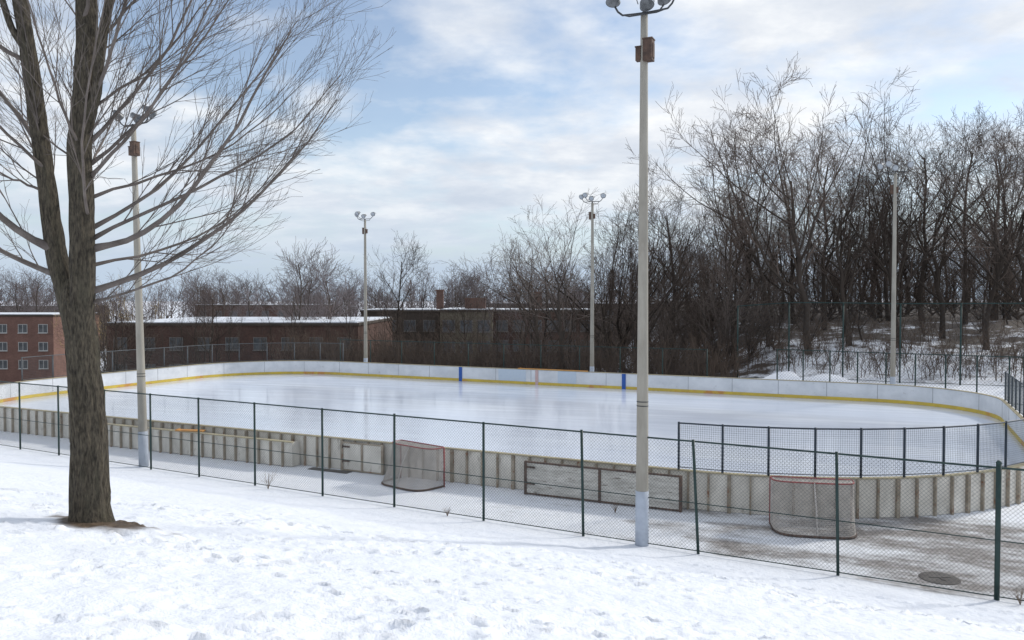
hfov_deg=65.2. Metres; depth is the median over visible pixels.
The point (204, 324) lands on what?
bare tree
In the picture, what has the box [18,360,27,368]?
window
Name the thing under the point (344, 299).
bare tree
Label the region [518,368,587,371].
wooden plank
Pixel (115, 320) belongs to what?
bare tree
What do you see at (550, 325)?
window
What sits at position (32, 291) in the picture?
bare tree
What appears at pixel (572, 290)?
bare tree
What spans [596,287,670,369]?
bare shrub
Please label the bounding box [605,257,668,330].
bare tree
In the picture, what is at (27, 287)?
bare tree
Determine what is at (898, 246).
bare tree
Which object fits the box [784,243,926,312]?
bare shrub
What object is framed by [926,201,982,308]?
bare tree
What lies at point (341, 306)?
bare tree
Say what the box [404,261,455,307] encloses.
bare tree
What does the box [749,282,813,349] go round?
bare shrub
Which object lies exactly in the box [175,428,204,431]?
wooden plank
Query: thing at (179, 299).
bare tree
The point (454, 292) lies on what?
bare tree
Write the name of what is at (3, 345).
window
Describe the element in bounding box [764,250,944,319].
bare shrub
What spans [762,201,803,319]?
bare tree
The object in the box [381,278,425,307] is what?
bare tree
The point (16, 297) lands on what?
bare tree
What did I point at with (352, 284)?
bare tree
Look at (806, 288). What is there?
bare shrub
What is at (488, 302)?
bare tree
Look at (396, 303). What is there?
bare tree
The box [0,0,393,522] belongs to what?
bare maple tree
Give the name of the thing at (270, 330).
sapling tree
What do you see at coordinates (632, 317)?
sapling tree
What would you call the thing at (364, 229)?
floodlight pole
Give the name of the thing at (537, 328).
sapling tree
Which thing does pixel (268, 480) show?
dry weed
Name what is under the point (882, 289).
bare shrub
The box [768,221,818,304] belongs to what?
bare tree
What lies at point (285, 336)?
sapling tree
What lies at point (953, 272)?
bare tree
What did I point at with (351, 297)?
bare tree
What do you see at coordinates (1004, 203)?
bare tree
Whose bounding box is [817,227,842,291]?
bare tree
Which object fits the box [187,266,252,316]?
bare tree
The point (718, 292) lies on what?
bare shrub
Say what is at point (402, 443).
hockey goal
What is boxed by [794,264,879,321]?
bare shrub
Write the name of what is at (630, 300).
bare tree
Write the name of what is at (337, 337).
window
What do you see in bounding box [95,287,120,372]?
bare tree
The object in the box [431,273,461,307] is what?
bare tree
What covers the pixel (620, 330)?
sapling tree
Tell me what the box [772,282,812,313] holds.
bare shrub
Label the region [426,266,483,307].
bare tree
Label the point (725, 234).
bare tree
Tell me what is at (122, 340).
bare tree
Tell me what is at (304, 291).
bare tree
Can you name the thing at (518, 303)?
bare tree
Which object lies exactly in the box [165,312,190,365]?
sapling tree
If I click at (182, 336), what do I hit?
sapling tree
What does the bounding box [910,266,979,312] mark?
bare shrub
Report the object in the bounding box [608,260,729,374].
bare shrub
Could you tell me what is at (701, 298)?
bare shrub
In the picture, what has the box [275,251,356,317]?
bare tree
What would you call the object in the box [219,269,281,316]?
bare tree
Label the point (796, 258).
bare tree
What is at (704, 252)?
bare tree
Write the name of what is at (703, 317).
sapling tree
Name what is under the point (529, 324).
sapling tree
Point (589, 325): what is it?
sapling tree
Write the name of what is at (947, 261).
bare tree
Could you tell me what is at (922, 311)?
bare shrub
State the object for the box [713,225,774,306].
bare tree
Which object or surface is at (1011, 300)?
bare shrub
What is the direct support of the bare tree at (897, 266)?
on the ground
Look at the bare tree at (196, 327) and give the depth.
78.25 m
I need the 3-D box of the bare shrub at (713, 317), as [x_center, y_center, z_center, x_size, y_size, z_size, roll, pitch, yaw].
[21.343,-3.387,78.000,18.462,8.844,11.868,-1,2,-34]
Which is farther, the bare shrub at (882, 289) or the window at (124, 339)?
the window at (124, 339)
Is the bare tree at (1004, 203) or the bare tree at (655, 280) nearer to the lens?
the bare tree at (1004, 203)
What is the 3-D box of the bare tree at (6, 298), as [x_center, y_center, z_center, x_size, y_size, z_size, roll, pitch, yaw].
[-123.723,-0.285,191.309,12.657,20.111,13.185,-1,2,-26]
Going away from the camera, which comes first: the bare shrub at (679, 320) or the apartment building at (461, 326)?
the bare shrub at (679, 320)
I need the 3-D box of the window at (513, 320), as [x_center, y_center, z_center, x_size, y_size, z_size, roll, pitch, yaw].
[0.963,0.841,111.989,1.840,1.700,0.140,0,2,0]
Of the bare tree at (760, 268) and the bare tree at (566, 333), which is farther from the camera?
the bare tree at (566, 333)
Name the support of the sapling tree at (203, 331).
on the ground
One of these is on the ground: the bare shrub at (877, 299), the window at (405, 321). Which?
the bare shrub at (877, 299)
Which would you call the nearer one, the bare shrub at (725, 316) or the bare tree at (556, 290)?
the bare shrub at (725, 316)
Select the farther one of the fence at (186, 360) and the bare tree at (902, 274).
the bare tree at (902, 274)
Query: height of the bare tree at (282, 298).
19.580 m
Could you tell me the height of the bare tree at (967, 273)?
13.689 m
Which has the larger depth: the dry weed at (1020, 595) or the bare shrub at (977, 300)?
the bare shrub at (977, 300)
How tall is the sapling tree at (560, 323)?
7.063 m
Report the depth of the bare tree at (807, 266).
92.84 m
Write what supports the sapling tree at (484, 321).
on the ground
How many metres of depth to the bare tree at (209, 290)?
203.53 m
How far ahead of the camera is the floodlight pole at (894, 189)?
42.30 m
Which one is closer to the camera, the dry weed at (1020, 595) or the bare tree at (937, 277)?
the dry weed at (1020, 595)
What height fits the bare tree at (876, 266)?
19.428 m
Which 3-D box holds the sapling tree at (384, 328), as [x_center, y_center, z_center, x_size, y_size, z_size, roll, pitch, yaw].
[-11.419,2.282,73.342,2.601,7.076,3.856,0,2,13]
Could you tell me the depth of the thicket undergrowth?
55.20 m
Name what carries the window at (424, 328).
in the apartment building at (373, 313)
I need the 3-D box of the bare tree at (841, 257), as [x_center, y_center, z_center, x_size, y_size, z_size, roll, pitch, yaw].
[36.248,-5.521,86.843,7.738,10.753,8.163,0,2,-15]
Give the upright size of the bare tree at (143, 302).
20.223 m
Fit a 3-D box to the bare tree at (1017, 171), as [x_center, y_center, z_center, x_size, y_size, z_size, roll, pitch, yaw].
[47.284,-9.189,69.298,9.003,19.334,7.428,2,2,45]
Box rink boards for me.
[0,360,1023,518]
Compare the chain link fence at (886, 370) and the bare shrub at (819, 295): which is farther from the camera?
the bare shrub at (819, 295)
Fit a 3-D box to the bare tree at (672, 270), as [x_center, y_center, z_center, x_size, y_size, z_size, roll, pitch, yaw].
[13.209,-2.675,64.249,9.612,17.032,9.928,1,2,34]
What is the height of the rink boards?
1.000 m
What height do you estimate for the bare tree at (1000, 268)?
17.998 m
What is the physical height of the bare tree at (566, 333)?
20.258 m
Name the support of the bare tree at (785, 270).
on the ground
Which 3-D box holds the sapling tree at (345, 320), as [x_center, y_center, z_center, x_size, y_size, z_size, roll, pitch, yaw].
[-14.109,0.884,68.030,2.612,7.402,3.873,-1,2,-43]
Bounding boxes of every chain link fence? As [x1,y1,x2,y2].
[0,381,1023,600]
[340,339,707,375]
[737,302,1023,385]
[776,349,1023,404]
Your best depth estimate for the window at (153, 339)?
84.05 m
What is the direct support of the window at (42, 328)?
in the apartment building at (23, 334)
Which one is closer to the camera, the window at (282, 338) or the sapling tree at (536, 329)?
the sapling tree at (536, 329)
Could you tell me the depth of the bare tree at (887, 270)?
57.24 m
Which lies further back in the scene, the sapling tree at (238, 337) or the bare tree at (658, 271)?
the bare tree at (658, 271)
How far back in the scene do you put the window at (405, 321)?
112.02 m
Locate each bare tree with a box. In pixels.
[0,264,43,311]
[0,266,44,311]
[0,280,22,311]
[1,274,53,311]
[9,262,56,311]
[12,284,55,311]
[33,283,56,311]
[41,277,156,341]
[48,299,114,372]
[52,285,164,369]
[95,271,134,321]
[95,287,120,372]
[95,287,154,372]
[96,291,135,370]
[96,302,117,372]
[99,296,131,371]
[101,274,171,330]
[104,306,171,368]
[112,277,170,319]
[115,265,211,319]
[142,280,225,318]
[167,272,223,317]
[171,265,221,316]
[175,283,245,361]
[177,271,244,303]
[178,286,208,363]
[182,310,205,363]
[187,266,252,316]
[187,288,219,363]
[218,278,265,303]
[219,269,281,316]
[233,289,271,316]
[244,275,336,316]
[245,287,293,303]
[254,316,270,360]
[265,239,339,320]
[273,279,306,303]
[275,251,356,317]
[275,301,300,360]
[278,279,340,316]
[279,291,307,348]
[281,244,360,319]
[287,273,330,299]
[294,275,327,302]
[301,285,357,316]
[302,277,368,316]
[309,282,363,316]
[324,264,379,316]
[328,276,380,316]
[330,282,363,316]
[345,266,418,309]
[347,274,395,316]
[361,231,432,352]
[372,286,423,307]
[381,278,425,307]
[390,283,457,362]
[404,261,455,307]
[420,283,478,307]
[424,264,491,303]
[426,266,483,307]
[427,290,492,363]
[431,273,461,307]
[439,269,487,307]
[442,204,603,366]
[444,280,472,307]
[446,271,487,304]
[447,265,498,307]
[459,265,491,297]
[463,243,578,367]
[476,259,543,307]
[479,286,518,307]
[484,188,624,369]
[499,267,596,313]
[503,186,700,369]
[505,265,595,366]
[508,264,556,306]
[533,256,653,369]
[538,206,685,362]
[539,266,574,302]
[544,266,581,307]
[549,273,600,311]
[573,249,702,352]
[581,165,720,353]
[596,288,624,353]
[597,183,737,366]
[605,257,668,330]
[624,109,812,345]
[625,260,667,320]
[626,232,695,344]
[649,255,717,314]
[652,243,696,305]
[656,51,886,354]
[659,183,754,342]
[679,237,720,274]
[687,163,787,331]
[689,194,770,365]
[696,191,768,278]
[698,247,745,316]
[704,169,784,330]
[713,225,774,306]
[714,127,856,323]
[735,156,790,317]
[743,252,809,316]
[750,215,816,284]
[756,220,798,298]
[758,91,912,345]
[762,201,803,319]
[765,216,802,348]
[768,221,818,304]
[773,121,899,329]
[781,221,843,306]
[784,123,941,317]
[786,243,829,310]
[798,184,881,337]
[803,225,876,286]
[804,66,1004,346]
[804,180,839,317]
[807,226,861,311]
[813,150,877,315]
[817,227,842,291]
[821,213,891,299]
[831,217,882,340]
[832,224,869,317]
[834,209,906,315]
[835,165,929,320]
[835,174,921,315]
[839,105,1020,338]
[856,214,939,292]
[861,206,949,280]
[862,212,950,314]
[867,209,975,309]
[867,210,933,313]
[870,117,988,320]
[888,226,960,300]
[895,110,1023,306]
[896,215,990,308]
[910,112,1023,324]
[926,115,1023,319]
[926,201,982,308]
[927,100,1023,349]
[927,108,1023,319]
[931,249,971,305]
[933,215,976,345]
[936,218,985,308]
[936,240,990,308]
[942,212,1023,331]
[952,195,1023,280]
[952,207,1023,317]
[954,249,985,308]
[969,244,1008,278]
[979,234,1022,308]
[985,229,1020,324]
[986,222,1023,290]
[998,151,1023,258]
[1000,131,1023,241]
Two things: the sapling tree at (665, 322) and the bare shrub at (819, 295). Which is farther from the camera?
the bare shrub at (819, 295)
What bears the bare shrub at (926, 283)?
on the ground
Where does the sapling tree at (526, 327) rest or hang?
on the ground
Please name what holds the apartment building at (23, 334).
on the ground
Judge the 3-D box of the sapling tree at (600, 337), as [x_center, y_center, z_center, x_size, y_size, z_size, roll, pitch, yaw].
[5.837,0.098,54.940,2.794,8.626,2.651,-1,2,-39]
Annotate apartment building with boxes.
[0,312,100,383]
[1,305,108,345]
[105,317,392,371]
[195,304,334,316]
[360,290,443,364]
[439,298,493,365]
[487,303,662,361]
[494,292,595,368]
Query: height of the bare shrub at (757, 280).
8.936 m
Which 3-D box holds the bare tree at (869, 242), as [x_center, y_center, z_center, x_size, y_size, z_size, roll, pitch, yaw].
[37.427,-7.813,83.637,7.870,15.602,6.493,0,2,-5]
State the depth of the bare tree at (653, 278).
60.91 m
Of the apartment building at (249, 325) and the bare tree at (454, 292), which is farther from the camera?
the bare tree at (454, 292)
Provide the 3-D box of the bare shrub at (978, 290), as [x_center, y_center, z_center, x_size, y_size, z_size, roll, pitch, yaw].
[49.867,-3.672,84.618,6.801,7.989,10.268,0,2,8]
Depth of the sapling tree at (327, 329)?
70.01 m
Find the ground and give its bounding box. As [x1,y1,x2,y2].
[0,299,1023,639]
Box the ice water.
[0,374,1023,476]
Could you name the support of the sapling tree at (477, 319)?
on the ground
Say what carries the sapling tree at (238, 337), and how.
on the ground
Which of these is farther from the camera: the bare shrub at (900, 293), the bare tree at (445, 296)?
the bare tree at (445, 296)
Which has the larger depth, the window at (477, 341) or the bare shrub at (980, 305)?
the window at (477, 341)
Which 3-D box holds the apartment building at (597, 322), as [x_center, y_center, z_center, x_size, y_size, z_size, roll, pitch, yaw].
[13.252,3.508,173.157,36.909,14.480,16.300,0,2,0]
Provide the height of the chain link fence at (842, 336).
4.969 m
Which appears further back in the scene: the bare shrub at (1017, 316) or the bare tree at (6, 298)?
the bare tree at (6, 298)
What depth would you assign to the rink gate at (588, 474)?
21.09 m
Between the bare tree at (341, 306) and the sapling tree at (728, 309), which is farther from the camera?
the bare tree at (341, 306)
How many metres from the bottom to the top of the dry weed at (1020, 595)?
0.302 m
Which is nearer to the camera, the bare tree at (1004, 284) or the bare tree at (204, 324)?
the bare tree at (1004, 284)
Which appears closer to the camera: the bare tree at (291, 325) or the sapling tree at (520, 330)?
the sapling tree at (520, 330)
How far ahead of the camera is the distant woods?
313.59 m
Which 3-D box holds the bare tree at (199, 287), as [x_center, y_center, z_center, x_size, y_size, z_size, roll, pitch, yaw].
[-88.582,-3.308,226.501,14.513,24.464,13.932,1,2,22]
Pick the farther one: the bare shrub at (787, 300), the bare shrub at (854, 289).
the bare shrub at (787, 300)
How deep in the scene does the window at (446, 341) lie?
108.10 m
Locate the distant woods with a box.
[0,245,1021,331]
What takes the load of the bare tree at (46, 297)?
on the ground
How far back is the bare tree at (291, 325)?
81.35 m
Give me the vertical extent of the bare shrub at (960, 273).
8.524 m
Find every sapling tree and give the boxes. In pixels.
[98,306,126,371]
[154,319,169,366]
[161,317,185,366]
[165,307,193,365]
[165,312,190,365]
[181,298,207,364]
[191,297,213,363]
[207,302,223,361]
[213,322,225,362]
[222,288,239,359]
[224,317,238,360]
[233,306,251,361]
[251,292,278,360]
[275,311,296,360]
[315,295,341,350]
[319,311,334,360]
[326,291,362,357]
[341,297,359,359]
[344,315,356,361]
[372,308,398,359]
[378,308,403,359]
[389,312,404,361]
[420,302,443,364]
[464,290,486,355]
[474,288,494,356]
[485,286,511,354]
[485,300,509,367]
[512,266,554,367]
[512,298,530,367]
[515,295,543,364]
[523,296,546,368]
[526,280,555,359]
[547,291,571,366]
[559,280,594,369]
[564,277,607,366]
[574,272,610,366]
[576,281,611,347]
[577,260,618,366]
[589,297,613,361]
[594,293,622,351]
[610,280,655,361]
[611,304,632,370]
[613,278,650,355]
[648,280,685,370]
[678,277,719,353]
[718,274,739,331]
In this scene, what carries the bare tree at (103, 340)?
on the ground
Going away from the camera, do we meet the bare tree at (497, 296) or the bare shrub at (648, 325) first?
the bare shrub at (648, 325)
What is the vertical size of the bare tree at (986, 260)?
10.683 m
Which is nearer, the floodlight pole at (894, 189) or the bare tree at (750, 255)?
the floodlight pole at (894, 189)
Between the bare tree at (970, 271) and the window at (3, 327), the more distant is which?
the bare tree at (970, 271)
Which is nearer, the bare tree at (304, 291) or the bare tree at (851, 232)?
the bare tree at (851, 232)
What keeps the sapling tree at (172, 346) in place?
on the ground
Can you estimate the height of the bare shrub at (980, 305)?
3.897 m
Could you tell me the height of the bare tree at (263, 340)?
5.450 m
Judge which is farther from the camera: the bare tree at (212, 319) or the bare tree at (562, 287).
the bare tree at (562, 287)
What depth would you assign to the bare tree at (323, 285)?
95.88 m
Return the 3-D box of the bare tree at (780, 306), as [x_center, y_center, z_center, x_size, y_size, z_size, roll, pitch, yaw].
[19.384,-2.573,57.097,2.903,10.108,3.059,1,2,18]
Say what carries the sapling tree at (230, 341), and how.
on the ground
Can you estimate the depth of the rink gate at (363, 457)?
24.74 m
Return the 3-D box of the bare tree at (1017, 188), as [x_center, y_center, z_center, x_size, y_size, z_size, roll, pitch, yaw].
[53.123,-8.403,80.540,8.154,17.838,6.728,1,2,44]
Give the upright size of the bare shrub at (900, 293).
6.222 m
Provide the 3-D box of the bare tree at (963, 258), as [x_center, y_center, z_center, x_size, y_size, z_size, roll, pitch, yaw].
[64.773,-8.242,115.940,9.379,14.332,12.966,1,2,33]
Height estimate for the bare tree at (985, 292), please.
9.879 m
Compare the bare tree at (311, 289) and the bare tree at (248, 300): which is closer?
the bare tree at (248, 300)
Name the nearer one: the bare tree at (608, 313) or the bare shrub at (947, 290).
the bare shrub at (947, 290)
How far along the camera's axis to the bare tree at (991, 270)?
73.49 m
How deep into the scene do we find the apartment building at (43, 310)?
230.01 m
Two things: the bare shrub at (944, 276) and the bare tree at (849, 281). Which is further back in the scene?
the bare shrub at (944, 276)
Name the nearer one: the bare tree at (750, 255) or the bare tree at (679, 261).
the bare tree at (750, 255)
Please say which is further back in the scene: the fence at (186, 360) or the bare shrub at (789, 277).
the bare shrub at (789, 277)
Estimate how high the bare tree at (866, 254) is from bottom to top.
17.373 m
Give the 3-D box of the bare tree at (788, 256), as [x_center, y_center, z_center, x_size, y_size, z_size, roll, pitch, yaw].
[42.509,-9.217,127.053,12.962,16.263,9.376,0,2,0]
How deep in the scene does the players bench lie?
26.98 m
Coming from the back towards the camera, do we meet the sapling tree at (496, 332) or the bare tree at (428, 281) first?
the bare tree at (428, 281)
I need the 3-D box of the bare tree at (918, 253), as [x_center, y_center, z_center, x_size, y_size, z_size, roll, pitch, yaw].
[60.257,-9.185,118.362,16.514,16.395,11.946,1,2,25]
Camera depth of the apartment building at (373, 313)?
112.04 m
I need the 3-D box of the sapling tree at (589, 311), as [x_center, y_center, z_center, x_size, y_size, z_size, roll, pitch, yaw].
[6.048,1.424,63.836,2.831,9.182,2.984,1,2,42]
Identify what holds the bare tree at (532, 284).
on the ground
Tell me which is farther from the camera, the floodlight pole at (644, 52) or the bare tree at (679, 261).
the bare tree at (679, 261)
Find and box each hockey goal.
[381,439,444,491]
[769,476,856,539]
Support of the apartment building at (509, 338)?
on the ground
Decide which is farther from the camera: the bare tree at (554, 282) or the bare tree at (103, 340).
the bare tree at (554, 282)
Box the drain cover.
[918,571,960,584]
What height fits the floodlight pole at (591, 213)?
12.036 m
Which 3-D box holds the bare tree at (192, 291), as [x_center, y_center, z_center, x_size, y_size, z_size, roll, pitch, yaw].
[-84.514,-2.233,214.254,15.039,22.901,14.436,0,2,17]
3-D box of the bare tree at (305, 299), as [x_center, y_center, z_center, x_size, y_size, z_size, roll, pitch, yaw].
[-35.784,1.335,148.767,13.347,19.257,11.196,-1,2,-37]
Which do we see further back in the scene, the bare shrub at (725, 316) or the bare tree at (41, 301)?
the bare tree at (41, 301)
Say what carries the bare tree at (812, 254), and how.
on the ground
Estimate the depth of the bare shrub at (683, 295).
93.81 m
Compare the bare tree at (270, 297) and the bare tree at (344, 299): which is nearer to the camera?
the bare tree at (344, 299)
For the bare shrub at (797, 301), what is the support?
on the ground
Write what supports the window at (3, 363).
in the apartment building at (23, 334)
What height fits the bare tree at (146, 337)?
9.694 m
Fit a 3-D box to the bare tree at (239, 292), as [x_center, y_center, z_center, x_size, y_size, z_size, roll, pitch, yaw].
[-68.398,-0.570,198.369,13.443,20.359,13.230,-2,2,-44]
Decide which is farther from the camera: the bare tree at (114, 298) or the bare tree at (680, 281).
the bare tree at (114, 298)
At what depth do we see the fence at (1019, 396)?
19.97 m
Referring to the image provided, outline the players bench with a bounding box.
[107,423,299,466]
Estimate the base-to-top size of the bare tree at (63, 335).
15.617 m
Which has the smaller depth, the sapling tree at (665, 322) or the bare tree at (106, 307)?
the sapling tree at (665, 322)
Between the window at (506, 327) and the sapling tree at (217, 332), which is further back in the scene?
the window at (506, 327)
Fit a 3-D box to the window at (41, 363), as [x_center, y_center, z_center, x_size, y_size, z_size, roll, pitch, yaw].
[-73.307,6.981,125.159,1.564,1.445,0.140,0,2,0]
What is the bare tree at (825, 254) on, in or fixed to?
on the ground
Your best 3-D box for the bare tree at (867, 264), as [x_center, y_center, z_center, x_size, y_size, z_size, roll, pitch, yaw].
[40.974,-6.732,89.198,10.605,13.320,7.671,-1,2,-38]
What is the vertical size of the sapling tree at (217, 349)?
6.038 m
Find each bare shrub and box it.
[558,288,693,363]
[582,283,774,360]
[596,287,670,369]
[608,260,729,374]
[611,253,726,372]
[653,253,776,327]
[658,267,703,324]
[661,240,787,365]
[667,247,770,327]
[667,270,774,366]
[670,247,748,335]
[685,241,802,333]
[693,283,781,357]
[700,263,788,323]
[737,251,781,310]
[745,255,844,314]
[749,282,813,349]
[757,265,851,320]
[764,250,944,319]
[772,255,857,315]
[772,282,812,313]
[778,283,818,318]
[781,289,838,340]
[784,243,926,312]
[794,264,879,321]
[817,247,888,316]
[827,295,871,335]
[835,262,908,321]
[845,260,940,316]
[853,252,960,318]
[856,290,914,322]
[881,247,970,311]
[888,275,928,312]
[903,259,991,315]
[905,295,947,335]
[909,274,985,318]
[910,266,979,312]
[925,264,1013,317]
[934,251,1023,319]
[951,249,1023,319]
[952,281,1015,317]
[954,256,1019,316]
[957,284,1014,319]
[962,300,1001,332]
[1006,304,1023,326]
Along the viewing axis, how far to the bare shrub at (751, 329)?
56.56 m
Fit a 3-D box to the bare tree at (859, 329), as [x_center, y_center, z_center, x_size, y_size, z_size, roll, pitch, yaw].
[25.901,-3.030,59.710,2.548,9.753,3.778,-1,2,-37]
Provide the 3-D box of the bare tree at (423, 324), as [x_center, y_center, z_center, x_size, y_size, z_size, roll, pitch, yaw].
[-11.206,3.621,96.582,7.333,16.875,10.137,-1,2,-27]
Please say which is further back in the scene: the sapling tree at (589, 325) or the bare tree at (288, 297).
the bare tree at (288, 297)
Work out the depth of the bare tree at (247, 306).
181.04 m
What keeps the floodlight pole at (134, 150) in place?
on the ground
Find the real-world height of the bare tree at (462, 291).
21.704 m
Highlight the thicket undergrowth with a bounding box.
[266,294,1023,380]
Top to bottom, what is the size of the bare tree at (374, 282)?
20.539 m
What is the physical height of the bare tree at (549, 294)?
14.927 m
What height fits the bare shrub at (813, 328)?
4.302 m
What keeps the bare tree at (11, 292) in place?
on the ground
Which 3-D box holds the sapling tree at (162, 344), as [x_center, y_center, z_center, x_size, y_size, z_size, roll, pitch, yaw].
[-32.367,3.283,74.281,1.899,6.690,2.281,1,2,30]
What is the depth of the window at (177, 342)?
84.05 m
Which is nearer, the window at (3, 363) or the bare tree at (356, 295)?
the window at (3, 363)
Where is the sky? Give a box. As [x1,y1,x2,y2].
[0,0,1023,300]
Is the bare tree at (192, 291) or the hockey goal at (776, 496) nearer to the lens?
the hockey goal at (776, 496)
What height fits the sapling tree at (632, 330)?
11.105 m
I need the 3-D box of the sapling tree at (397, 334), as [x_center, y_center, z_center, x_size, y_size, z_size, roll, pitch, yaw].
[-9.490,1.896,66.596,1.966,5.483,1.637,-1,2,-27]
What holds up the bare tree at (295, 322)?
on the ground
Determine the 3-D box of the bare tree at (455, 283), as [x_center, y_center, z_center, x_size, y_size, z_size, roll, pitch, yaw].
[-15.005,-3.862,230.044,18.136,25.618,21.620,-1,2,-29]
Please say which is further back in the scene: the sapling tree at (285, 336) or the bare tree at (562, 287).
the bare tree at (562, 287)
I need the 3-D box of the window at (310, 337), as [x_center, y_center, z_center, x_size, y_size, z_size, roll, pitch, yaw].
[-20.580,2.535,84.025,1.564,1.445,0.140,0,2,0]
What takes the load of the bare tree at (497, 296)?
on the ground
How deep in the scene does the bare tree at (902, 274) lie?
82.51 m
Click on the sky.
(481, 110)
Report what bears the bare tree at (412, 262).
on the ground
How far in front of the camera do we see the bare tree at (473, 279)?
226.26 m
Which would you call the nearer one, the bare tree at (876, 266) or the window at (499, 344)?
the bare tree at (876, 266)
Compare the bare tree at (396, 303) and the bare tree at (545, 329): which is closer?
the bare tree at (545, 329)
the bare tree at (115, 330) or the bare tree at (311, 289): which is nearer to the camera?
the bare tree at (115, 330)
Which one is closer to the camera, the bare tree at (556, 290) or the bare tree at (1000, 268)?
the bare tree at (1000, 268)
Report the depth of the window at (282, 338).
84.05 m
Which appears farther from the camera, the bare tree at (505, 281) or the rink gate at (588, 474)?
the bare tree at (505, 281)
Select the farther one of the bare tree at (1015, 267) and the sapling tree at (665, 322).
the bare tree at (1015, 267)
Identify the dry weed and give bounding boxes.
[259,469,276,488]
[1013,588,1023,604]
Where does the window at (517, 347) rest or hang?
in the apartment building at (509, 338)
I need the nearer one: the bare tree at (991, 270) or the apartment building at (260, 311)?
the bare tree at (991, 270)
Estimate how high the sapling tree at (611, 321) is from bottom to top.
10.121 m
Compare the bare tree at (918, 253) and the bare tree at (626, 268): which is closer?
the bare tree at (626, 268)
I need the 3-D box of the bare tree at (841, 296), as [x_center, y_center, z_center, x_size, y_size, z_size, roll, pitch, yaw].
[24.427,-7.018,60.219,10.558,18.671,9.016,1,2,36]
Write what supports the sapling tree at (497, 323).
on the ground
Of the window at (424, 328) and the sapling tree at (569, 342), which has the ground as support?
the sapling tree at (569, 342)
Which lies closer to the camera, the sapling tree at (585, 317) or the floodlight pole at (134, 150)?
the floodlight pole at (134, 150)
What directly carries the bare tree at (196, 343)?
on the ground
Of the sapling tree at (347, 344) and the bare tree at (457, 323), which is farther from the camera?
the bare tree at (457, 323)
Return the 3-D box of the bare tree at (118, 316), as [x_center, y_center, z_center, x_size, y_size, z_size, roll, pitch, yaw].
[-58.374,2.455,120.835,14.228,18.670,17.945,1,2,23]
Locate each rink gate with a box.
[341,441,383,474]
[524,461,682,511]
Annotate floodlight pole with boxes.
[110,105,156,466]
[354,211,374,361]
[579,193,605,371]
[606,0,673,546]
[877,160,913,383]
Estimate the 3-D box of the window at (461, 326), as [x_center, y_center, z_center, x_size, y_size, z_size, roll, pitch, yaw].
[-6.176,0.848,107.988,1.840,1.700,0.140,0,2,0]
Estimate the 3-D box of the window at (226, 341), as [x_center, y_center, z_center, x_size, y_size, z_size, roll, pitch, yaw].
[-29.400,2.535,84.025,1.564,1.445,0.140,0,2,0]
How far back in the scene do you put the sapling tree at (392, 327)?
72.09 m
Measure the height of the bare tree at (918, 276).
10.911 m
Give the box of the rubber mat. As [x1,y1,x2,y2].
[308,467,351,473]
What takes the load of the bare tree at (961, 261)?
on the ground
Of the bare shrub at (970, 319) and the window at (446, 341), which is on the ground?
the bare shrub at (970, 319)
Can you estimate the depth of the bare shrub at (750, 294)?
71.25 m
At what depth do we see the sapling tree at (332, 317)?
72.52 m
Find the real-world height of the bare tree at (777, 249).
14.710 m
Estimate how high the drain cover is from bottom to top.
0.030 m
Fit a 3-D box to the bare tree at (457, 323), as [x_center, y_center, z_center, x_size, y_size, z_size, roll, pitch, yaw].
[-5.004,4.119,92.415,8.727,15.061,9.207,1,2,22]
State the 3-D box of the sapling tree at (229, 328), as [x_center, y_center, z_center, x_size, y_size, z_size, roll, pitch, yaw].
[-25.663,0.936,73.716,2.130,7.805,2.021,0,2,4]
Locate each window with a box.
[0,324,6,332]
[0,342,6,350]
[0,360,7,368]
[18,324,26,332]
[18,342,27,350]
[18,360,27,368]
[38,324,47,332]
[38,342,47,350]
[39,360,47,368]
[113,337,126,349]
[144,337,155,350]
[169,337,182,350]
[197,337,211,350]
[224,337,238,350]
[252,337,266,350]
[280,337,294,350]
[309,337,322,350]
[337,337,350,350]
[403,320,415,331]
[423,320,435,331]
[442,320,455,332]
[442,341,454,352]
[459,320,472,332]
[477,320,490,332]
[477,341,489,352]
[496,320,507,331]
[497,340,507,351]
[512,320,524,331]
[513,340,520,351]
[546,320,557,331]
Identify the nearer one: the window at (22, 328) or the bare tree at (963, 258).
the bare tree at (963, 258)
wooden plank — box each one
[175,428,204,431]
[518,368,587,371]
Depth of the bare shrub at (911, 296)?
99.84 m
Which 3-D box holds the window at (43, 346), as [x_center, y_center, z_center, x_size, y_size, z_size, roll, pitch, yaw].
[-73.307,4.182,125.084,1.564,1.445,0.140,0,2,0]
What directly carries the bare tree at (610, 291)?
on the ground
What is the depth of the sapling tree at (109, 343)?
72.89 m
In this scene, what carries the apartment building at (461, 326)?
on the ground
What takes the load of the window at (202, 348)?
in the apartment building at (249, 325)
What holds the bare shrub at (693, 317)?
on the ground
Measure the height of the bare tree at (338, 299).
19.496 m
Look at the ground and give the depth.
12.78 m
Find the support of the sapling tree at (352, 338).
on the ground
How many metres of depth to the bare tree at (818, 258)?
78.47 m
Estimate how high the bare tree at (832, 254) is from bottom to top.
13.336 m
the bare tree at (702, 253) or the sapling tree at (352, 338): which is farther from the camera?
the bare tree at (702, 253)
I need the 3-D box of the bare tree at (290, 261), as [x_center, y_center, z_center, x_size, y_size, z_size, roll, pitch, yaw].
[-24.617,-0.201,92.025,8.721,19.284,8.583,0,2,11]
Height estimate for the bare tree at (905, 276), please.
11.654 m
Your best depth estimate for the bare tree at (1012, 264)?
57.80 m
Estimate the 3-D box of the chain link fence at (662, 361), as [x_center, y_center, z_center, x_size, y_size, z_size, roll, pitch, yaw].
[-0.546,2.770,53.535,27.066,2.384,0.066,1,2,25]
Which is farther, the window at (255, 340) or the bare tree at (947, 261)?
the bare tree at (947, 261)

